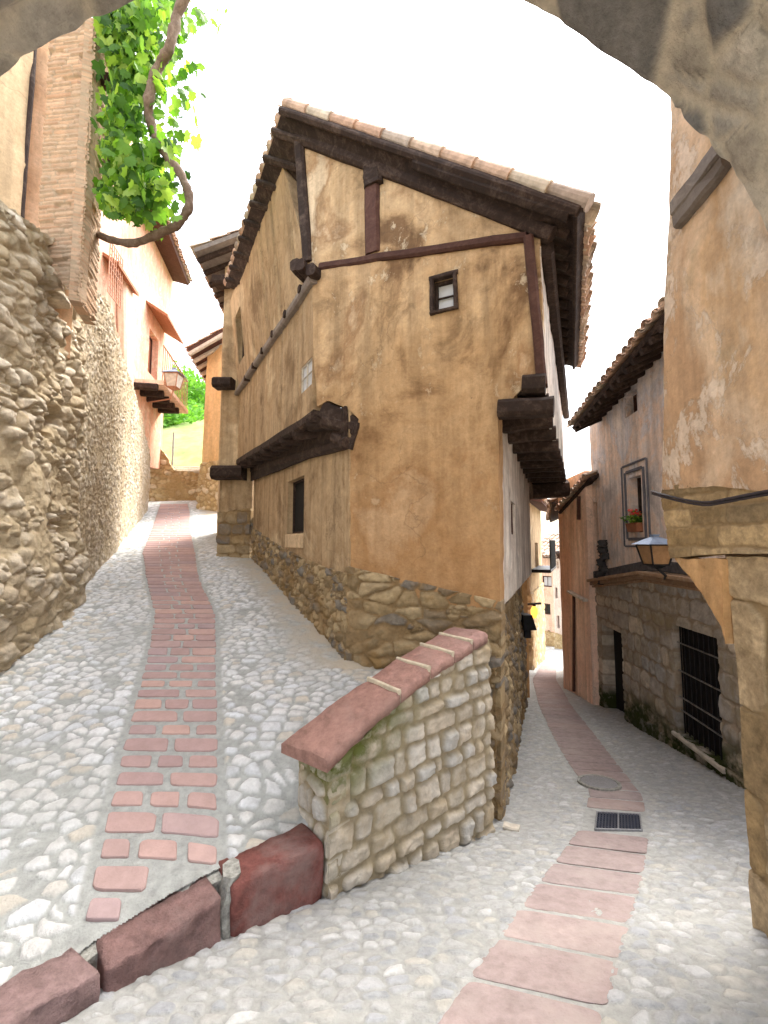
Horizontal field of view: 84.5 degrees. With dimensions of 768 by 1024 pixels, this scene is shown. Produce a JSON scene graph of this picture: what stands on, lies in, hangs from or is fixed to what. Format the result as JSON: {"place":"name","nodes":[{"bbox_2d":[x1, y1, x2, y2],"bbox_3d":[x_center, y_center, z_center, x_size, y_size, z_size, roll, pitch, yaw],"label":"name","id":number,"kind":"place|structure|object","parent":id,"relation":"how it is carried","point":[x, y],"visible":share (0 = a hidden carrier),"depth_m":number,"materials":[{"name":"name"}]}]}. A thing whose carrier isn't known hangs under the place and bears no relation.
{"place":"outdoors","nodes":[
{"label":"outdoors","id":0,"kind":"place"},
{"bbox_2d":[162,419,203,466],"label":"hill","id":1,"kind":"structure","parent":0,"point":[188,443],"depth_m":20.39,"materials":[{"name":"plant"}]},
{"bbox_2d":[163,399,197,427],"bbox_3d":[-12.594,-4.857,24.549,3.874,3.842,3.257,0,-4,0],"label":"tree","id":2,"kind":"object","parent":1,"relation":"on","point":[171,419],"visible":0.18,"depth_m":23.83,"materials":[{"name":"green plant"}]},
{"bbox_2d":[173,362,205,416],"bbox_3d":[-16.320,-8.364,33.216,6.916,5.632,7.204,-2,-5,23],"label":"tree","id":3,"kind":"object","parent":1,"relation":"on","point":[192,382],"visible":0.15,"depth_m":32.32,"materials":[{"name":"green plant"}]},
{"bbox_2d":[178,399,203,420],"bbox_3d":[-12.698,-4.948,26.952,4.541,4.610,4.580,0,-4,0],"label":"tree","id":4,"kind":"object","parent":1,"relation":"on","point":[197,411],"visible":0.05,"depth_m":26.20,"materials":[{"name":"green plant"}]},
{"bbox_2d":[180,366,205,415],"bbox_3d":[-15.827,-8.950,35.903,5.288,5.716,7.218,0,-4,0],"label":"tree","id":5,"kind":"object","parent":1,"relation":"on","point":[202,394],"visible":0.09,"depth_m":33.61,"materials":[{"name":"green plant"}]},
{"bbox_2d":[0,500,382,985],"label":"street","id":6,"kind":"structure","parent":0,"point":[72,687],"depth_m":3.10,"materials":[{"name":"grey stone"}]},
{"bbox_2d":[0,199,150,671],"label":"retaining wall","id":7,"kind":"structure","parent":6,"relation":"on","point":[75,462],"depth_m":5.01,"materials":[{"name":"stone"}]},
{"bbox_2d":[0,42,72,359],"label":"cream house","id":8,"kind":"structure","parent":7,"relation":"on","point":[23,86],"depth_m":5.20,"materials":[{"name":"paint"}]},
{"bbox_2d":[38,17,109,324],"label":"brick pillar","id":9,"kind":"structure","parent":7,"relation":"on","point":[69,215],"depth_m":4.99,"materials":[{"name":"beige brick"}]},
{"bbox_2d":[89,0,228,247],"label":"grapevine","id":10,"kind":"object","parent":9,"relation":"attached to","point":[133,172],"visible":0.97,"depth_m":4.57,"materials":[{"name":"green plant"}]},
{"bbox_2d":[96,141,192,468],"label":"pink house","id":11,"kind":"structure","parent":6,"relation":"on","point":[136,287],"depth_m":12.33,"materials":[{"name":"paint"}]},
{"bbox_2d":[148,336,151,373],"bbox_3d":[-7.324,-4.843,13.016,0.047,1.352,0.850,1,-4,-12],"label":"window","id":12,"kind":"structure","parent":11,"relation":"in","point":[150,340],"depth_m":13.35,"materials":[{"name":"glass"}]},
{"bbox_2d":[148,368,185,402],"bbox_3d":[-6.158,-3.561,11.803,1.052,0.927,0.496,0,-4,0],"label":"wall lantern","id":13,"kind":"object","parent":11,"relation":"attached to","point":[174,378],"depth_m":11.67,"materials":[{"name":"glass"}]},
{"bbox_2d":[86,504,218,921],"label":"brick path","id":14,"kind":"structure","parent":6,"relation":"on","point":[120,879],"depth_m":3.13,"materials":[{"name":"brick"}]},
{"bbox_2d":[149,449,199,500],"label":"garden wall","id":15,"kind":"structure","parent":6,"relation":"on","point":[168,482],"depth_m":14.69,"materials":[{"name":"brown stone"}]},
{"bbox_2d":[171,432,174,465],"bbox_3d":[-7.574,-2.037,15.145,0.065,1.650,0.065,1,-4,-11],"label":"metal post","id":16,"kind":"object","parent":15,"relation":"attached to","point":[173,437],"visible":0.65,"depth_m":15.14,"materials":[{"name":"beige metal"}]},
{"bbox_2d":[173,467,199,472],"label":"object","id":17,"kind":"structure","parent":15,"relation":"on","point":[193,469],"depth_m":15.16,"materials":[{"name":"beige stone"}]},
{"bbox_2d":[184,327,222,510],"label":"yellow house","id":18,"kind":"structure","parent":6,"relation":"on","point":[204,353],"depth_m":12.73,"materials":[{"name":"paint"}]},
{"bbox_2d":[189,229,253,557],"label":"narrow house","id":19,"kind":"structure","parent":6,"relation":"on","point":[235,504],"depth_m":8.16,"materials":[{"name":"brown paint"}]},
{"bbox_2d":[92,0,670,498],"label":"sky","id":20,"kind":"structure","parent":0,"point":[505,82],"materials":[{"name":"white"}]},
{"bbox_2d":[61,646,767,1023],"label":"street","id":21,"kind":"structure","parent":0,"point":[413,944],"depth_m":2.03,"materials":[{"name":"grey stone"}]},
{"bbox_2d":[0,947,99,1023],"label":"kerb stone","id":22,"kind":"object","parent":21,"relation":"on","point":[64,987],"visible":1,"depth_m":1.52,"materials":[{"name":"red stone"}]},
{"bbox_2d":[78,869,221,968],"bbox_3d":[-1.197,2.241,1.686,0.285,0.986,2.118,-4,-6,40],"label":"mortar bed","id":23,"kind":"object","parent":21,"relation":"on","point":[89,954],"visible":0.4,"depth_m":1.75,"materials":[{"name":"grey concrete"}]},
{"bbox_2d":[218,857,240,939],"bbox_3d":[-0.765,1.925,2.053,0.118,0.338,0.184,2,-5,-25],"label":"mortar joint","id":24,"kind":"object","parent":23,"relation":"on","point":[231,871],"visible":0.53,"depth_m":2.01,"materials":[{"name":"grey concrete"}]},
{"bbox_2d":[96,876,220,991],"bbox_3d":[-0.979,1.890,1.852,0.209,0.245,0.465,-4,-6,44],"label":"kerb stone","id":25,"kind":"object","parent":21,"relation":"on","point":[171,928],"visible":0.97,"depth_m":1.81,"materials":[{"name":"red stone"}]},
{"bbox_2d":[218,823,323,936],"bbox_3d":[-0.588,1.982,2.225,0.517,0.392,0.223,4,-6,-42],"label":"kerb stone","id":26,"kind":"object","parent":21,"relation":"on","point":[281,874],"visible":0.89,"depth_m":2.18,"materials":[{"name":"red stone"}]},
{"bbox_2d":[0,0,767,231],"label":"stone arch","id":27,"kind":"structure","parent":21,"relation":"on","point":[702,65],"depth_m":1.73,"materials":[{"name":"brown stone"}]},
{"bbox_2d":[281,627,496,899],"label":"wall","id":28,"kind":"structure","parent":21,"relation":"on","point":[396,773],"depth_m":2.74,"materials":[{"name":"stone"}]},
{"bbox_2d":[223,97,600,820],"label":"corner house","id":29,"kind":"structure","parent":21,"relation":"on","point":[409,317],"depth_m":4.26,"materials":[{"name":"paint"}]},
{"bbox_2d":[292,478,303,532],"bbox_3d":[-1.140,-0.081,5.894,0.045,0.759,0.734,2,-5,-30],"label":"window","id":30,"kind":"structure","parent":29,"relation":"in","point":[298,486],"depth_m":6.06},
{"bbox_2d":[301,358,311,393],"bbox_3d":[-0.864,-1.546,4.809,0.040,0.318,0.374,2,-5,-30],"label":"window","id":31,"kind":"structure","parent":29,"relation":"in","point":[307,369],"depth_m":4.82,"materials":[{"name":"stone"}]},
{"bbox_2d":[435,279,453,309],"bbox_3d":[0.604,-2.085,4.114,0.213,0.327,0.052,-2,-5,24],"label":"window","id":32,"kind":"structure","parent":29,"relation":"in","point":[444,297],"depth_m":4.13,"materials":[{"name":"white glass"}]},
{"bbox_2d":[511,504,512,534],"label":"window","id":33,"kind":"structure","parent":29,"relation":"in","point":[511,504],"depth_m":5.39,"materials":[{"name":"grey glass"}]},
{"bbox_2d":[521,613,536,637],"bbox_3d":[2.544,2.013,7.469,0.230,0.410,0.280,0,-4,0],"label":"wall box","id":34,"kind":"object","parent":29,"relation":"attached to","point":[528,622],"visible":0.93,"depth_m":7.34,"materials":[{"name":"black metal"}]},
{"bbox_2d":[503,821,519,831],"bbox_3d":[1.002,2.482,3.319,0.123,0.045,0.076,-2,-5,23],"label":"brick fragment","id":35,"kind":"object","parent":21,"relation":"on","point":[508,826],"visible":0.9,"depth_m":3.30,"materials":[{"name":"stone"}]},
{"bbox_2d":[511,479,569,697],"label":"neighbour house","id":36,"kind":"structure","parent":21,"relation":"on","point":[546,490],"depth_m":8.43,"materials":[{"name":"paint"}]},
{"bbox_2d":[527,499,555,669],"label":"stone town house","id":37,"kind":"structure","parent":21,"relation":"on","point":[537,639],"depth_m":14.28,"materials":[{"name":"brown paint"}]},
{"bbox_2d":[438,831,648,1023],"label":"slab path","id":38,"kind":"structure","parent":21,"relation":"on","point":[573,976],"depth_m":1.92,"materials":[{"name":"pink stone"}]},
{"bbox_2d":[541,531,558,646],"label":"pink town house","id":39,"kind":"structure","parent":21,"relation":"on","point":[547,579],"depth_m":26.66,"materials":[{"name":"paint"}]},
{"bbox_2d":[543,576,551,586],"bbox_3d":[10.402,4.402,26.822,0.047,0.686,0.650,4,-6,-40],"label":"window","id":40,"kind":"structure","parent":39,"relation":"in","point":[547,580],"depth_m":26.83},
{"bbox_2d":[544,603,550,614],"bbox_3d":[10.326,6.136,26.782,0.045,0.682,0.609,4,-6,-40],"label":"window","id":41,"kind":"structure","parent":39,"relation":"in","point":[547,606],"depth_m":26.75,"materials":[{"name":"grey glass"}]},
{"bbox_2d":[542,548,562,648],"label":"white town house","id":42,"kind":"structure","parent":21,"relation":"on","point":[557,612],"depth_m":24.64,"materials":[{"name":"beige paint"}]},
{"bbox_2d":[546,498,559,558],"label":"terracotta house","id":43,"kind":"structure","parent":21,"relation":"on","point":[551,514],"depth_m":11.45,"materials":[{"name":"paint"}]},
{"bbox_2d":[528,602,540,617],"bbox_3d":[4.397,2.856,12.251,0.520,0.421,0.218,2,-5,-23],"label":"lit lamp","id":44,"kind":"object","parent":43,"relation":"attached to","point":[534,611],"visible":0.91,"depth_m":12.17,"materials":[{"name":"yellow glass"}]},
{"bbox_2d":[554,470,599,705],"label":"salmon house","id":45,"kind":"structure","parent":21,"relation":"on","point":[576,508],"depth_m":8.45,"materials":[{"name":"paint"}]},
{"bbox_2d":[533,650,644,811],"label":"slab path","id":46,"kind":"structure","parent":21,"relation":"on","point":[579,747],"depth_m":5.58,"materials":[{"name":"pink stone"}]},
{"bbox_2d":[577,774,621,790],"bbox_3d":[2.207,2.788,4.335,0.410,0.112,0.410,0,-4,0],"label":"manhole cover","id":47,"kind":"object","parent":46,"relation":"on","point":[598,782],"visible":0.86,"depth_m":4.32,"materials":[{"name":"metal"}]},
{"bbox_2d":[594,811,642,831],"bbox_3d":[1.915,2.547,3.447,0.336,0.146,0.531,-2,-5,28],"label":"drain grate","id":48,"kind":"object","parent":21,"relation":"on","point":[616,821],"visible":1,"depth_m":3.43,"materials":[{"name":"metal"}]},
{"bbox_2d":[566,296,746,788],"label":"grey house","id":49,"kind":"structure","parent":21,"relation":"on","point":[668,673],"depth_m":5.92,"materials":[{"name":"paint"}]},
{"bbox_2d":[594,540,608,584],"bbox_3d":[3.860,0.891,7.492,0.225,0.790,0.392,0,-4,0],"label":"carved stone","id":50,"kind":"object","parent":49,"relation":"on","point":[602,548],"visible":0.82,"depth_m":7.41,"materials":[{"name":"black stone"}]},
{"bbox_2d":[613,630,624,712],"bbox_3d":[4.136,2.878,7.196,0.030,1.748,0.833,0,-4,6],"label":"doorway","id":51,"kind":"structure","parent":49,"relation":"in","point":[620,702],"depth_m":7.46,"materials":[{"name":"stone"}]},
{"bbox_2d":[619,509,642,531],"bbox_3d":[3.846,0.114,6.362,0.493,0.365,0.445,-4,-6,43],"label":"flower box","id":52,"kind":"object","parent":49,"relation":"attached to","point":[635,524],"visible":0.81,"depth_m":6.33,"materials":[{"name":"ceramic"}]},
{"bbox_2d":[633,394,636,411],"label":"window","id":53,"kind":"structure","parent":49,"relation":"in","point":[635,396],"depth_m":6.68,"materials":[{"name":"black glass"}]},
{"bbox_2d":[637,477,641,516],"bbox_3d":[3.951,-0.116,6.380,0.046,0.847,0.378,0,-4,6],"label":"window","id":54,"kind":"structure","parent":49,"relation":"in","point":[638,479],"depth_m":6.54,"materials":[{"name":"black glass"}]},
{"bbox_2d":[633,534,671,579],"bbox_3d":[3.183,0.570,5.047,0.450,0.582,1.515,-2,-5,27],"label":"wall lantern","id":55,"kind":"object","parent":49,"relation":"attached to","point":[652,550],"depth_m":4.49,"materials":[{"name":"beige glass"}]},
{"bbox_2d":[671,626,725,773],"bbox_3d":[3.712,2.109,4.969,0.194,1.400,0.951,0,-4,6],"label":"barred window","id":56,"kind":"structure","parent":49,"relation":"in","point":[700,666],"depth_m":4.99,"materials":[{"name":"black metal"}]},
{"bbox_2d":[661,98,767,937],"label":"orange house","id":57,"kind":"structure","parent":21,"relation":"on","point":[715,390],"depth_m":2.17,"materials":[{"name":"paint"}]},
{"bbox_2d":[651,490,767,505],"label":"cable","id":58,"kind":"object","parent":57,"relation":"attached to","point":[757,494],"visible":1,"depth_m":2.14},
{"bbox_2d":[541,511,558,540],"bbox_3d":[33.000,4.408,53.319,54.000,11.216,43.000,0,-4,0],"label":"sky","id":59,"kind":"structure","parent":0,"point":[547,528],"depth_m":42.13,"materials":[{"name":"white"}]}
]}

